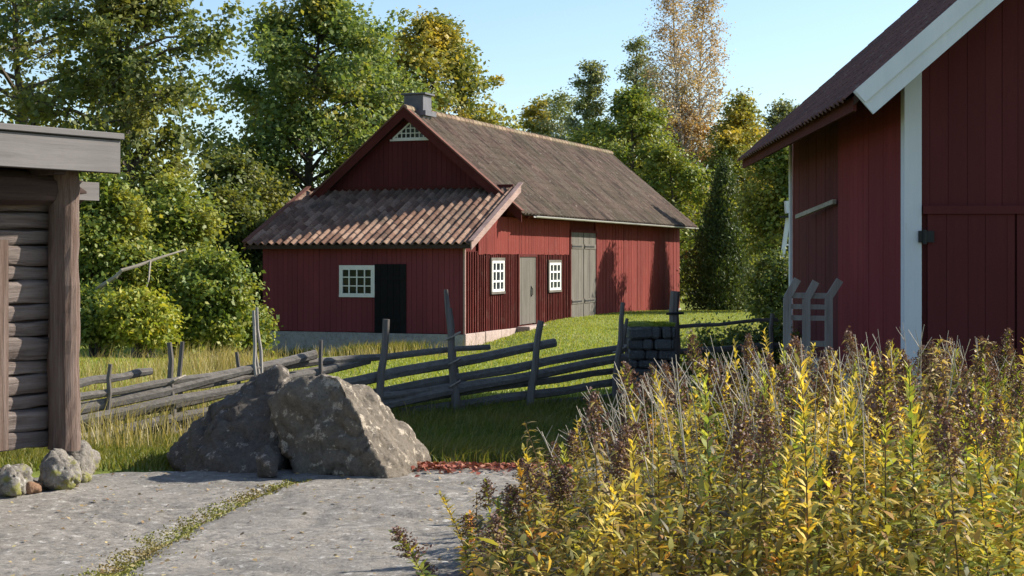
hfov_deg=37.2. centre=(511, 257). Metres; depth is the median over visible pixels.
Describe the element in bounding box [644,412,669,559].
goldenrod plant
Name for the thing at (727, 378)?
goldenrod plant
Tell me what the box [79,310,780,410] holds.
lawn grass
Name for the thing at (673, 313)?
gate post
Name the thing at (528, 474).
goldenrod plant
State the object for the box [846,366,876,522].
goldenrod plant
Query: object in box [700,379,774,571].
dry stalk
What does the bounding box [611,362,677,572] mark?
dry stalk
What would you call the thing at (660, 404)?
goldenrod plant
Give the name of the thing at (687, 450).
goldenrod plant
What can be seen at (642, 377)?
goldenrod plant
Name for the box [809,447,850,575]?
goldenrod plant
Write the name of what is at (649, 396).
dry stalk
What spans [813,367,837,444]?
goldenrod plant
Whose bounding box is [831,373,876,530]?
goldenrod plant
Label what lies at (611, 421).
dry stalk
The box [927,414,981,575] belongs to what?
goldenrod plant
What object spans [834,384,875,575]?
goldenrod plant
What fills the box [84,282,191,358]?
yellow shrub
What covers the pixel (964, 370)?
goldenrod plant
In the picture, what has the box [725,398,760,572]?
goldenrod plant
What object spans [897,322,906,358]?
dry stalk
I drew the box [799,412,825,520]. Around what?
goldenrod plant
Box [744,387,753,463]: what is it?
goldenrod plant
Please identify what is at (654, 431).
goldenrod plant
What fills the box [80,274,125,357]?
hazel bush
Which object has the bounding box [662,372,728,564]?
dry stalk
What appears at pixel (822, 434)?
goldenrod plant
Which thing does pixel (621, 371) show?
goldenrod plant
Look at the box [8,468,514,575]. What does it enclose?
stray leaves
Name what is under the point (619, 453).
goldenrod plant
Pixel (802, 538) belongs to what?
goldenrod plant
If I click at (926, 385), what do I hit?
goldenrod plant
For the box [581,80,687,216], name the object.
maple tree
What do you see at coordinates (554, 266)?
window
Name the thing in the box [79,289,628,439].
wooden fence
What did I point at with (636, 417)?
goldenrod plant
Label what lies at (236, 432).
boulder
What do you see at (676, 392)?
dry stalk
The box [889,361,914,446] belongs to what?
goldenrod plant
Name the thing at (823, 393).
goldenrod plant
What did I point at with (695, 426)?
dry stalk
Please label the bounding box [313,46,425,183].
maple tree
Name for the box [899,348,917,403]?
goldenrod plant
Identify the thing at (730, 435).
dry stalk
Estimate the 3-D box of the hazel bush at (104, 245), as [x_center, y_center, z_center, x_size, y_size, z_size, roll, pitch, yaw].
[-10.014,0.050,36.891,4.059,5.122,3.530,0,0,0]
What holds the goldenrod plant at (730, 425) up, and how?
on the rock ground at (357, 529)
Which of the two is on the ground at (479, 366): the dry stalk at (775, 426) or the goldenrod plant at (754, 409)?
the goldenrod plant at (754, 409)
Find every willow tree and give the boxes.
[488,110,505,125]
[516,93,560,136]
[550,59,612,143]
[608,34,653,160]
[697,86,778,269]
[754,93,798,167]
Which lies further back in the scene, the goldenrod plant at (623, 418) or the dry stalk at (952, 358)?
the dry stalk at (952, 358)
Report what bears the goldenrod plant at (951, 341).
on the ground at (479, 366)
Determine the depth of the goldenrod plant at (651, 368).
10.49 m
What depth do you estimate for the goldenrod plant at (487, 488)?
7.04 m
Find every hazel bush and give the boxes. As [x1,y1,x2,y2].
[78,165,178,357]
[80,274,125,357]
[88,159,243,357]
[158,237,269,357]
[200,176,274,348]
[222,296,282,357]
[730,245,788,336]
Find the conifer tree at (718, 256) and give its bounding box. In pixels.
[676,153,767,310]
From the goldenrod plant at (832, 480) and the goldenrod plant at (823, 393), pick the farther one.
the goldenrod plant at (823, 393)
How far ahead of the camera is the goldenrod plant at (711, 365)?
8.41 m
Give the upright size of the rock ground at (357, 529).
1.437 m
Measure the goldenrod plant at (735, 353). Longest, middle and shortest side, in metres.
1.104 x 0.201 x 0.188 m
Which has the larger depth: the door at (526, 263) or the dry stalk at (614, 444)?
the door at (526, 263)
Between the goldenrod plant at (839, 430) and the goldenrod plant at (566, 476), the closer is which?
the goldenrod plant at (566, 476)
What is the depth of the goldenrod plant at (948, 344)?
10.66 m
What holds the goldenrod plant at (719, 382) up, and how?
on the ground at (479, 366)
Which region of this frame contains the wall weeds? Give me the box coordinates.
[263,339,440,357]
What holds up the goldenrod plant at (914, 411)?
on the ground at (479, 366)
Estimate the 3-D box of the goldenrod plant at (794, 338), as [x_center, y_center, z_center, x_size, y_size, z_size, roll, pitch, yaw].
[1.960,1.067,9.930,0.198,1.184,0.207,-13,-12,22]
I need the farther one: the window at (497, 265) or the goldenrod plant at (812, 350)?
the window at (497, 265)
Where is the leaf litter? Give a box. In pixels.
[411,460,572,476]
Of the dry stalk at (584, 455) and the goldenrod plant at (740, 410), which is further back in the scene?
the dry stalk at (584, 455)
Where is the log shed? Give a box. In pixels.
[0,123,123,451]
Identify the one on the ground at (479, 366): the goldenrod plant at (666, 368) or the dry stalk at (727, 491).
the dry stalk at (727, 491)
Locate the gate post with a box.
[666,291,683,388]
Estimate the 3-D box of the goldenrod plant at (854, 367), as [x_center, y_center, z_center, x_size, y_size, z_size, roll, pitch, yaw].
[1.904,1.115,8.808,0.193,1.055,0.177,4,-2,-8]
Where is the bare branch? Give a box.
[96,249,185,292]
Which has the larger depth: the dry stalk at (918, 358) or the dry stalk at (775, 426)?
the dry stalk at (918, 358)
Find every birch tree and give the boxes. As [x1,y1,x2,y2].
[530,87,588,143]
[621,61,677,163]
[630,0,738,265]
[646,92,682,180]
[651,0,743,172]
[656,73,716,295]
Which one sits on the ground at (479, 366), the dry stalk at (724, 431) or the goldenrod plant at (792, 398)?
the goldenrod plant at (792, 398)
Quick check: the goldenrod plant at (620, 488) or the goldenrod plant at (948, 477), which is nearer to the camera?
the goldenrod plant at (620, 488)
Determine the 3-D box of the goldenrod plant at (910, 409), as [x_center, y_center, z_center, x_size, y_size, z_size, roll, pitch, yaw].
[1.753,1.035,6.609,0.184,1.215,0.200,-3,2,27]
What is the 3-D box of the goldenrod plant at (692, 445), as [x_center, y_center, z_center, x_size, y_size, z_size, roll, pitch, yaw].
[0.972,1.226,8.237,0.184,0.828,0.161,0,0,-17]
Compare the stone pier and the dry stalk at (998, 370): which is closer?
the dry stalk at (998, 370)
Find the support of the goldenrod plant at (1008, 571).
on the ground at (479, 366)
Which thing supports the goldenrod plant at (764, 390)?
on the rock ground at (357, 529)
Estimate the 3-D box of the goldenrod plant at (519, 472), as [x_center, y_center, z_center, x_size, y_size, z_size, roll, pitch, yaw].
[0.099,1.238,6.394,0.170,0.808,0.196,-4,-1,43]
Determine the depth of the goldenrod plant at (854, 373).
11.27 m
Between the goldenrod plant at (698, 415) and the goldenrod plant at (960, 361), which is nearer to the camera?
the goldenrod plant at (698, 415)
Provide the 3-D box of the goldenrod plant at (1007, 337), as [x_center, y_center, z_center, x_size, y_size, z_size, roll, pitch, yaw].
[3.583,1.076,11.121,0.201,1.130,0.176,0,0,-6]
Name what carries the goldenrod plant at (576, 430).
on the rock ground at (357, 529)
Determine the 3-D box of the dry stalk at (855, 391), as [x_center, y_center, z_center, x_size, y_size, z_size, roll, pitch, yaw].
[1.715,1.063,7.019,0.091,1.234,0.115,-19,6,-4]
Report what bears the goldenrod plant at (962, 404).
on the ground at (479, 366)
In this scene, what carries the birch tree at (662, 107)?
on the ground at (479, 366)
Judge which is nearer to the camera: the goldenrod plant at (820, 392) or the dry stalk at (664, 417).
the dry stalk at (664, 417)
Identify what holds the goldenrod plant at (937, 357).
on the ground at (479, 366)
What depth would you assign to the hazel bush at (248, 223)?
46.46 m
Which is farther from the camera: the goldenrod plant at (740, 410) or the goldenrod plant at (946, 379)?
the goldenrod plant at (946, 379)
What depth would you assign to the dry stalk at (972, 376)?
8.53 m
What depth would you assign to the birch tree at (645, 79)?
91.74 m
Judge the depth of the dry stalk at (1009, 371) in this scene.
10.88 m
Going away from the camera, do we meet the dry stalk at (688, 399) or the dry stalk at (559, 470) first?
the dry stalk at (559, 470)
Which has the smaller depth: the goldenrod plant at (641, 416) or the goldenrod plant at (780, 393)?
the goldenrod plant at (641, 416)
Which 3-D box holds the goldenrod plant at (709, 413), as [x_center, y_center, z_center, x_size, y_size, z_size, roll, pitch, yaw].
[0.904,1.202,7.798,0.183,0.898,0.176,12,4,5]
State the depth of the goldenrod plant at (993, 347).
11.51 m
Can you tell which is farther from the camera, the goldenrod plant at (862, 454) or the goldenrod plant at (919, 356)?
the goldenrod plant at (919, 356)
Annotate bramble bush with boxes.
[679,307,752,385]
[702,303,800,382]
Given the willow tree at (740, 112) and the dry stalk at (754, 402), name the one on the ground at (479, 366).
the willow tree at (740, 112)
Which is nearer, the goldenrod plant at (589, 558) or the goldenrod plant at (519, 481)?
the goldenrod plant at (589, 558)
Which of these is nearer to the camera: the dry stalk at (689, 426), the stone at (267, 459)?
the dry stalk at (689, 426)
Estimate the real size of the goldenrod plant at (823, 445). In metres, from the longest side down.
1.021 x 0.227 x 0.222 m
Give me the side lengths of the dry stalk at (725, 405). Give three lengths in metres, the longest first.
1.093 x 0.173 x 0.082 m
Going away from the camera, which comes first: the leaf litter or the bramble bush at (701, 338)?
the leaf litter
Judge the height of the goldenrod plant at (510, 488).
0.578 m
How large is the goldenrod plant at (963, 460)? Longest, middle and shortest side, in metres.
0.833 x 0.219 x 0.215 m
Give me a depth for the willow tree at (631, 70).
93.55 m
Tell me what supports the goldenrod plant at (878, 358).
on the ground at (479, 366)
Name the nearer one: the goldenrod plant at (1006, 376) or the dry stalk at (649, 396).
the dry stalk at (649, 396)
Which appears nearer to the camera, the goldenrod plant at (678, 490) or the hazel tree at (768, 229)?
the goldenrod plant at (678, 490)
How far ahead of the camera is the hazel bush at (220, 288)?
36.03 m
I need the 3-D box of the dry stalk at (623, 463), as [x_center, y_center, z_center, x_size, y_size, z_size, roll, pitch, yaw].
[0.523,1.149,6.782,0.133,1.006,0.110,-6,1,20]
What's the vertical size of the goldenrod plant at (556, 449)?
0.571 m
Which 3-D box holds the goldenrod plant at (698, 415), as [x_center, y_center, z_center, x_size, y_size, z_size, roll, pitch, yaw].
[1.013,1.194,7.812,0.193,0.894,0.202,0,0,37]
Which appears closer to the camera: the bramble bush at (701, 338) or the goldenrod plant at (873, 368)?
the goldenrod plant at (873, 368)
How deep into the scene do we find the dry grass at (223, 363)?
23.11 m
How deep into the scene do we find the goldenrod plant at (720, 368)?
10.91 m
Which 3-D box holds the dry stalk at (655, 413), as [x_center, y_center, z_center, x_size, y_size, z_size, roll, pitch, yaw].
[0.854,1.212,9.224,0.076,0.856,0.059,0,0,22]
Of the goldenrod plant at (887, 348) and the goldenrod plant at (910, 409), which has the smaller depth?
the goldenrod plant at (910, 409)
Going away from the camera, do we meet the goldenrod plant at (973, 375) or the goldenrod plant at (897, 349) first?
the goldenrod plant at (973, 375)
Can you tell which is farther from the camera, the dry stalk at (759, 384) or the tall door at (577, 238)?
the tall door at (577, 238)
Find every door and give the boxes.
[374,264,405,333]
[517,254,536,326]
[572,232,583,317]
[583,233,595,315]
[918,214,1014,392]
[1016,214,1023,386]
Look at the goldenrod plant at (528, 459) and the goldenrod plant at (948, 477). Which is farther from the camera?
the goldenrod plant at (948, 477)
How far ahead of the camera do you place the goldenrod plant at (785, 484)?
6.06 m
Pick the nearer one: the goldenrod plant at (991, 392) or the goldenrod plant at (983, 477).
the goldenrod plant at (983, 477)
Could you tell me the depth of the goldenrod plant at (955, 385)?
8.16 m
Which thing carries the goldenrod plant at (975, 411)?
on the ground at (479, 366)
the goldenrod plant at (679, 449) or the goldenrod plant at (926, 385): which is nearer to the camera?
the goldenrod plant at (679, 449)
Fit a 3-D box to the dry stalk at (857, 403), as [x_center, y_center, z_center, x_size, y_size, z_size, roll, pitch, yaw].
[1.515,1.041,7.197,0.091,1.288,0.115,23,-12,-14]
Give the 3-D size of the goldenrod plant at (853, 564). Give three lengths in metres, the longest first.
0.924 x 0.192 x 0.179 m
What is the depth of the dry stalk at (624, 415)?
7.22 m
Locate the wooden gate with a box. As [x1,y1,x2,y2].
[783,277,842,414]
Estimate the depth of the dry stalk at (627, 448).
7.07 m
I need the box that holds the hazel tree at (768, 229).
[723,135,788,291]
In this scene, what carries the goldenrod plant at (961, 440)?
on the ground at (479, 366)
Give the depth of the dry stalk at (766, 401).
8.16 m
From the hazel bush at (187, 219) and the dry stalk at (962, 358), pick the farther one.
the hazel bush at (187, 219)
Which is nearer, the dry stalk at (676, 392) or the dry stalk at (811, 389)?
the dry stalk at (811, 389)
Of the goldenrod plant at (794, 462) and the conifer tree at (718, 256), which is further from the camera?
the conifer tree at (718, 256)
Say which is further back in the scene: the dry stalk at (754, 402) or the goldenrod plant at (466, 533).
the dry stalk at (754, 402)
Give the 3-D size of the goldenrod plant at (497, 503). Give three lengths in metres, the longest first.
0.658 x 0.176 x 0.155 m
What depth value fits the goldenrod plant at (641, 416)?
7.45 m
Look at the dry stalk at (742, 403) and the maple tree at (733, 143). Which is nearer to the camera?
the dry stalk at (742, 403)
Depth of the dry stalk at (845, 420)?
7.07 m
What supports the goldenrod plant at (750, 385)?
on the ground at (479, 366)
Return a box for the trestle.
[779,201,788,263]
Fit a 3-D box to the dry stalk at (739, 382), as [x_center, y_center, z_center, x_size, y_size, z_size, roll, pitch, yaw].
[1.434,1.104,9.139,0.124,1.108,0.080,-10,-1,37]
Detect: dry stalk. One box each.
[537,425,593,538]
[541,431,589,551]
[576,406,613,503]
[576,415,600,543]
[579,409,609,501]
[581,386,630,532]
[592,422,632,575]
[594,401,643,567]
[595,420,621,537]
[599,391,672,573]
[599,410,618,477]
[602,404,646,574]
[604,417,626,558]
[605,387,654,567]
[607,398,651,567]
[610,394,629,574]
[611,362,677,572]
[621,425,650,544]
[629,383,660,570]
[638,374,695,550]
[640,375,655,512]
[650,370,680,500]
[650,387,655,448]
[650,400,664,519]
[651,381,689,562]
[652,359,751,565]
[655,381,676,524]
[656,379,668,454]
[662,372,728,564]
[672,360,689,470]
[674,370,694,571]
[675,354,691,575]
[677,356,717,571]
[685,375,698,465]
[688,386,742,559]
[690,370,732,509]
[690,412,758,572]
[693,350,733,464]
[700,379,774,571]
[704,335,736,490]
[707,375,767,574]
[712,368,767,570]
[720,346,775,504]
[726,353,759,457]
[727,378,748,567]
[734,357,765,518]
[736,362,758,509]
[738,359,754,503]
[740,370,774,552]
[747,359,764,440]
[748,344,775,494]
[750,368,796,539]
[756,349,798,544]
[758,381,783,516]
[762,365,791,540]
[775,373,804,570]
[777,346,807,563]
[778,342,832,558]
[791,338,810,498]
[799,365,818,552]
[805,350,871,571]
[818,367,832,457]
[826,349,850,492]
[831,351,876,484]
[837,353,853,457]
[839,347,860,551]
[840,364,913,574]
[846,336,874,567]
[852,345,899,509]
[872,332,880,353]
[890,347,906,517]
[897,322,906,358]
[908,327,923,531]
[908,333,931,518]
[914,336,988,532]
[920,336,960,535]
[950,345,959,377]
[954,340,969,394]
[984,356,1006,411]
[1003,351,1015,398]
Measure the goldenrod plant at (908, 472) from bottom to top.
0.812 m
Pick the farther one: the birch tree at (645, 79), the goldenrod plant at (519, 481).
the birch tree at (645, 79)
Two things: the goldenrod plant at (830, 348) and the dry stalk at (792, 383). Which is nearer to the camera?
the dry stalk at (792, 383)
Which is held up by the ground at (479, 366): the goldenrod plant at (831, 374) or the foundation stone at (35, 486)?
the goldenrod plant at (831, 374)
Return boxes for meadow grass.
[0,397,214,471]
[389,391,884,468]
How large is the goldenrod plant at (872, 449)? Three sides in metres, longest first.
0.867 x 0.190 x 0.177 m
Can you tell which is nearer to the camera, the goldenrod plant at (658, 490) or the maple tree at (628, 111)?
the goldenrod plant at (658, 490)
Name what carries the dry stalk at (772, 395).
on the ground at (479, 366)
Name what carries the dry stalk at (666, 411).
on the rock ground at (357, 529)
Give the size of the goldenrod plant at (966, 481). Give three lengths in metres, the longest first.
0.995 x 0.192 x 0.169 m
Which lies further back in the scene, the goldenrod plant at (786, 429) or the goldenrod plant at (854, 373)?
the goldenrod plant at (854, 373)
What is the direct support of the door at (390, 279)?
in the barn at (408, 212)
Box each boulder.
[166,363,291,472]
[267,374,430,477]
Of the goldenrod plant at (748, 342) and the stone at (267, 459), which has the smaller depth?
the goldenrod plant at (748, 342)
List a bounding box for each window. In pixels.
[339,265,374,296]
[390,123,427,140]
[490,258,505,293]
[548,260,561,292]
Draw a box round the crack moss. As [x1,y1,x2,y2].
[60,478,313,575]
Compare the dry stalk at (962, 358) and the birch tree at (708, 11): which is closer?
the dry stalk at (962, 358)
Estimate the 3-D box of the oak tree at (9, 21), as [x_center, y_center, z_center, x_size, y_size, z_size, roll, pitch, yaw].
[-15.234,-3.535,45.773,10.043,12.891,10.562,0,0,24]
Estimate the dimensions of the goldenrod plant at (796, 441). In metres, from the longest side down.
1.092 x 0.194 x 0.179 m
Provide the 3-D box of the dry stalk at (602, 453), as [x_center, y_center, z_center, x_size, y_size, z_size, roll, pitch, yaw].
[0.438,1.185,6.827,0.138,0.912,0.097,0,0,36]
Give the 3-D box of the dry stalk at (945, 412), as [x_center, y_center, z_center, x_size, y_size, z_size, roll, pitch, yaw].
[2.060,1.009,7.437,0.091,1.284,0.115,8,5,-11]
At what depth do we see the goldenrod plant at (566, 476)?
6.46 m
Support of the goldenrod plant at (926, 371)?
on the ground at (479, 366)
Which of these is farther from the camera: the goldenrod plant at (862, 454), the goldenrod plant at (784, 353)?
the goldenrod plant at (784, 353)
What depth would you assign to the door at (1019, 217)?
15.91 m
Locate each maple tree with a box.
[177,0,448,216]
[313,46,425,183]
[346,5,525,144]
[560,114,640,176]
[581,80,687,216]
[635,137,749,302]
[682,124,770,264]
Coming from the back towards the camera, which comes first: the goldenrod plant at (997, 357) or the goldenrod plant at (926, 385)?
the goldenrod plant at (997, 357)
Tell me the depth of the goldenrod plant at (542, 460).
7.59 m
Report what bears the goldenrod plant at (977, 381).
on the ground at (479, 366)
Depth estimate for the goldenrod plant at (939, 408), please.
6.25 m
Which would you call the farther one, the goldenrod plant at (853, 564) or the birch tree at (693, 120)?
the birch tree at (693, 120)
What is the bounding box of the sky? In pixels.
[0,0,917,210]
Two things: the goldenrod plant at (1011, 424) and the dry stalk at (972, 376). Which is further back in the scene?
the dry stalk at (972, 376)
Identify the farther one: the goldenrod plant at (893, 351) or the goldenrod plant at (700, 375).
the goldenrod plant at (893, 351)
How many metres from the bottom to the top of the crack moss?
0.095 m
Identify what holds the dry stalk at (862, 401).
on the ground at (479, 366)
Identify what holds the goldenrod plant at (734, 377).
on the ground at (479, 366)
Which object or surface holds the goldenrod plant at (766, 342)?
on the ground at (479, 366)
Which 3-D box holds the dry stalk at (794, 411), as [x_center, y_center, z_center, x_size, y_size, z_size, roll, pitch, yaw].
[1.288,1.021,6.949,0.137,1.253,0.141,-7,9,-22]
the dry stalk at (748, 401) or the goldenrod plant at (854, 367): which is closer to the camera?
the dry stalk at (748, 401)
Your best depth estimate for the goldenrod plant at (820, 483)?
5.92 m
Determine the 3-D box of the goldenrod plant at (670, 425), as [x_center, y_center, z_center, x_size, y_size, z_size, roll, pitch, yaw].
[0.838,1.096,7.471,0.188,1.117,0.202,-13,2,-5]
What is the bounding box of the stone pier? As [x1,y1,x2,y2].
[624,320,676,398]
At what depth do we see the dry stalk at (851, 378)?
8.96 m
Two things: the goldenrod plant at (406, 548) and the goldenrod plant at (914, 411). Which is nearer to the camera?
the goldenrod plant at (406, 548)
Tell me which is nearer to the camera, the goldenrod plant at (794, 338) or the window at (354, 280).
the goldenrod plant at (794, 338)
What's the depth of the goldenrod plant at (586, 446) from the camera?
8.50 m
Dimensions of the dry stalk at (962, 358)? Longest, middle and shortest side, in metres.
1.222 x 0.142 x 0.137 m
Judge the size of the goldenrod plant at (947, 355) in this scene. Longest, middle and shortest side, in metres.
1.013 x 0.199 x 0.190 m
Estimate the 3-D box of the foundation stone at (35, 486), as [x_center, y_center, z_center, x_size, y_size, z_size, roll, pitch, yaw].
[-3.274,1.552,10.317,0.157,0.099,0.146,0,0,0]
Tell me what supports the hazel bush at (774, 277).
on the ground at (479, 366)
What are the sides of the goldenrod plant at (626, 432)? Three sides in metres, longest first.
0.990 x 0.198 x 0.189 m
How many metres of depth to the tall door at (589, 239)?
52.38 m
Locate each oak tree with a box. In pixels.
[0,0,196,180]
[0,0,249,357]
[186,139,297,245]
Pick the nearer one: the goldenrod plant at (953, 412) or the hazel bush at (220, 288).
the goldenrod plant at (953, 412)
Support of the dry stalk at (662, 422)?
on the ground at (479, 366)
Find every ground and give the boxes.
[0,467,752,575]
[1,286,1023,575]
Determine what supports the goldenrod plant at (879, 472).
on the ground at (479, 366)
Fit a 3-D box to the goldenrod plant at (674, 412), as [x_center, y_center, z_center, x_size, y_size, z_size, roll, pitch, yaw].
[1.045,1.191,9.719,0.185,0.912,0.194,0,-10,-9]
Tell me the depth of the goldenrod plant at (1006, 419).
8.73 m
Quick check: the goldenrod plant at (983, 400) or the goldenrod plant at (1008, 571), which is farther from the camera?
the goldenrod plant at (983, 400)
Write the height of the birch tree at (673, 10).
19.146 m
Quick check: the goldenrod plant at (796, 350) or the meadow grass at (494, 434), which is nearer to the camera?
the goldenrod plant at (796, 350)
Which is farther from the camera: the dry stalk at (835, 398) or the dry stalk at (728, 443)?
the dry stalk at (835, 398)
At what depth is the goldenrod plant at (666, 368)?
8.81 m
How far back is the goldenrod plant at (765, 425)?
6.06 m
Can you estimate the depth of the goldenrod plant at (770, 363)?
8.53 m
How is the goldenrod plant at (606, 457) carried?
on the ground at (479, 366)
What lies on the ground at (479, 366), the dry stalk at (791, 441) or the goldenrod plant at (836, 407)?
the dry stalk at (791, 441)
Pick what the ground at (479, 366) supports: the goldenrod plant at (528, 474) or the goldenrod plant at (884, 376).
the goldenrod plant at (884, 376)
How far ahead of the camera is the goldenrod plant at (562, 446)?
7.30 m
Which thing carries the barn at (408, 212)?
on the ground at (479, 366)
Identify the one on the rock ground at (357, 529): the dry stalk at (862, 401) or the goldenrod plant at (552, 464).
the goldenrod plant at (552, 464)
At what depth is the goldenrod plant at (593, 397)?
6.47 m
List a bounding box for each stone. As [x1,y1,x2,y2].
[0,463,33,496]
[26,480,42,493]
[38,448,81,489]
[66,440,100,482]
[256,445,278,477]
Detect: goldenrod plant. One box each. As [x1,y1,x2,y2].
[389,525,435,575]
[416,559,441,575]
[439,490,482,575]
[453,512,479,575]
[458,510,477,573]
[465,492,488,572]
[473,476,507,574]
[476,509,513,575]
[482,485,523,575]
[491,494,516,575]
[500,483,523,575]
[508,467,526,572]
[512,458,539,558]
[512,458,551,575]
[514,459,555,575]
[519,421,593,575]
[521,443,566,573]
[521,467,552,575]
[522,500,584,575]
[535,449,572,562]
[538,462,579,575]
[544,441,561,502]
[545,456,597,574]
[558,452,590,560]
[559,441,587,575]
[562,430,586,544]
[562,471,634,575]
[569,418,587,509]
[573,386,611,574]
[573,433,592,509]
[583,493,607,575]
[587,429,611,544]
[589,435,633,575]
[601,474,626,575]
[602,425,617,539]
[604,420,651,575]
[606,418,649,575]
[607,403,641,572]
[607,431,635,569]
[608,409,634,568]
[615,369,676,524]
[615,434,660,575]
[617,361,661,572]
[633,410,663,503]
[636,372,667,492]
[636,409,677,566]
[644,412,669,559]
[645,424,678,575]
[646,362,668,458]
[652,360,677,518]
[653,372,710,573]
[653,373,671,482]
[662,409,716,563]
[662,433,685,536]
[665,368,707,567]
[666,445,708,575]
[667,375,683,502]
[669,452,702,575]
[674,403,700,573]
[680,352,709,445]
[683,406,725,516]
[684,330,713,427]
[684,406,704,549]
[690,374,729,575]
[692,407,726,555]
[695,358,723,520]
[702,361,734,474]
[706,376,734,532]
[708,358,723,405]
[708,392,737,527]
[709,384,731,508]
[711,371,743,483]
[713,379,744,510]
[717,362,735,457]
[721,416,738,512]
[723,418,761,575]
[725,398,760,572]
[726,367,759,475]
[727,418,772,571]
[732,338,744,495]
[740,333,761,474]
[740,344,773,421]
[741,411,784,575]
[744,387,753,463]
[747,350,767,429]
[748,395,759,474]
[750,367,780,525]
[751,392,805,575]
[751,399,812,575]
[752,369,778,564]
[754,352,774,491]
[755,353,780,491]
[759,400,847,575]
[761,328,777,399]
[762,448,798,575]
[762,464,804,575]
[765,388,849,541]
[769,408,797,571]
[774,363,843,575]
[776,342,791,412]
[776,375,787,422]
[779,344,789,469]
[781,352,834,574]
[783,341,808,521]
[786,352,824,575]
[786,354,798,527]
[786,398,816,570]
[789,333,826,469]
[797,382,846,509]
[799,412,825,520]
[800,351,814,414]
[801,343,816,405]
[803,445,834,575]
[804,370,845,545]
[804,374,837,450]
[804,461,843,574]
[807,385,846,517]
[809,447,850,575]
[810,351,836,438]
[813,360,830,444]
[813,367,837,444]
[816,447,868,575]
[822,354,840,415]
[824,345,839,401]
[825,349,854,479]
[825,359,848,477]
[825,372,857,533]
[829,363,847,477]
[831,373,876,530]
[834,360,857,533]
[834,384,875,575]
[836,402,862,506]
[840,325,891,490]
[842,371,887,564]
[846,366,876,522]
[849,358,866,405]
[849,395,884,556]
[851,412,876,541]
[854,410,877,551]
[857,349,893,574]
[859,395,902,575]
[861,344,873,431]
[864,358,904,575]
[869,348,881,394]
[869,351,896,506]
[883,339,897,375]
[888,337,951,554]
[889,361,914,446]
[890,341,899,461]
[891,388,908,494]
[892,348,903,433]
[892,398,910,487]
[893,392,931,521]
[894,354,952,562]
[895,359,936,575]
[895,436,926,573]
[898,375,961,510]
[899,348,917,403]
[902,371,961,571]
[903,440,947,575]
[907,339,995,545]
[908,345,927,419]
[915,342,952,452]
[918,340,941,426]
[920,340,939,427]
[922,358,935,418]
[922,362,954,553]
[925,360,950,515]
[925,393,963,570]
[925,394,964,575]
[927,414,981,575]
[929,348,965,554]
[931,430,972,546]
[932,349,977,575]
[934,353,954,424]
[941,342,954,372]
[947,337,961,386]
[950,434,979,575]
[951,352,968,444]
[952,386,1023,568]
[953,396,976,571]
[956,382,1003,575]
[957,410,982,575]
[959,364,1002,496]
[969,359,978,393]
[970,356,990,414]
[972,335,1008,534]
[973,401,1004,572]
[975,372,986,463]
[975,399,1008,574]
[976,365,1004,497]
[976,414,1011,575]
[979,341,997,395]
[985,392,1003,498]
[986,352,1007,464]
[989,419,1023,575]
[993,328,1014,452]
[993,350,1010,444]
[997,399,1018,524]
[999,359,1010,453]
[999,388,1023,523]
[1002,415,1023,504]
[1003,372,1023,563]
[1004,365,1023,417]
[1004,404,1021,514]
[1006,346,1023,402]
[1009,420,1023,547]
[1017,341,1023,414]
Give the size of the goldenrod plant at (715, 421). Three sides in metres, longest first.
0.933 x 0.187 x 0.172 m
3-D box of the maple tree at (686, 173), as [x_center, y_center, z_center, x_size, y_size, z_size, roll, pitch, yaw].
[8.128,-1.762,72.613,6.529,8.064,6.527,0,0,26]
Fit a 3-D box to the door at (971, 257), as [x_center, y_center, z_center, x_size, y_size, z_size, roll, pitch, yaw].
[4.761,0.496,15.915,1.003,1.898,0.094,0,0,2]
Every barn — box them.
[242,92,698,353]
[737,0,1023,428]
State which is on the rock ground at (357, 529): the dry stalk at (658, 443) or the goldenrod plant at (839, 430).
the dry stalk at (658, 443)
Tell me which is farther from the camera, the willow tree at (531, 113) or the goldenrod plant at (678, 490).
the willow tree at (531, 113)
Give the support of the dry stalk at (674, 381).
on the ground at (479, 366)
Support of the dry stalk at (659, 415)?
on the ground at (479, 366)
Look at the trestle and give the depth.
44.87 m
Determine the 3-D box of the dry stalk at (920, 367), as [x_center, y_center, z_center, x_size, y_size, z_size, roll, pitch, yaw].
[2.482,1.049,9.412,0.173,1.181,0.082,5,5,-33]
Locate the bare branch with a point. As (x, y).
(111, 279)
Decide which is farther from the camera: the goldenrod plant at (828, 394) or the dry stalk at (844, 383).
the goldenrod plant at (828, 394)
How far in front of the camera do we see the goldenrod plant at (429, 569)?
6.33 m
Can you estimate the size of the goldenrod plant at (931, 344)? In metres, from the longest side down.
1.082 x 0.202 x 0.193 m
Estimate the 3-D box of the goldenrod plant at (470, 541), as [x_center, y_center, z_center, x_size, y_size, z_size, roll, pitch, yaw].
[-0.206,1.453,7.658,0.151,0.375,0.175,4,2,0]
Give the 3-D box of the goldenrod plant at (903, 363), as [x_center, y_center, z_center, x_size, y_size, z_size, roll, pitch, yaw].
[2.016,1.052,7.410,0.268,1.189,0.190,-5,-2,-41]
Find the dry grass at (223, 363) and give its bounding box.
[15,319,758,452]
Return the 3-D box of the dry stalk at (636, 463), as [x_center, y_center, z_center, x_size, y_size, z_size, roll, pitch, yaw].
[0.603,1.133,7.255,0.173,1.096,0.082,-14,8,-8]
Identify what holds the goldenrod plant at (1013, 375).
on the ground at (479, 366)
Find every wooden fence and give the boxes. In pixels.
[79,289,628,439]
[679,313,778,372]
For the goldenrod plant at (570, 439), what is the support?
on the rock ground at (357, 529)
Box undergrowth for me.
[459,370,1023,575]

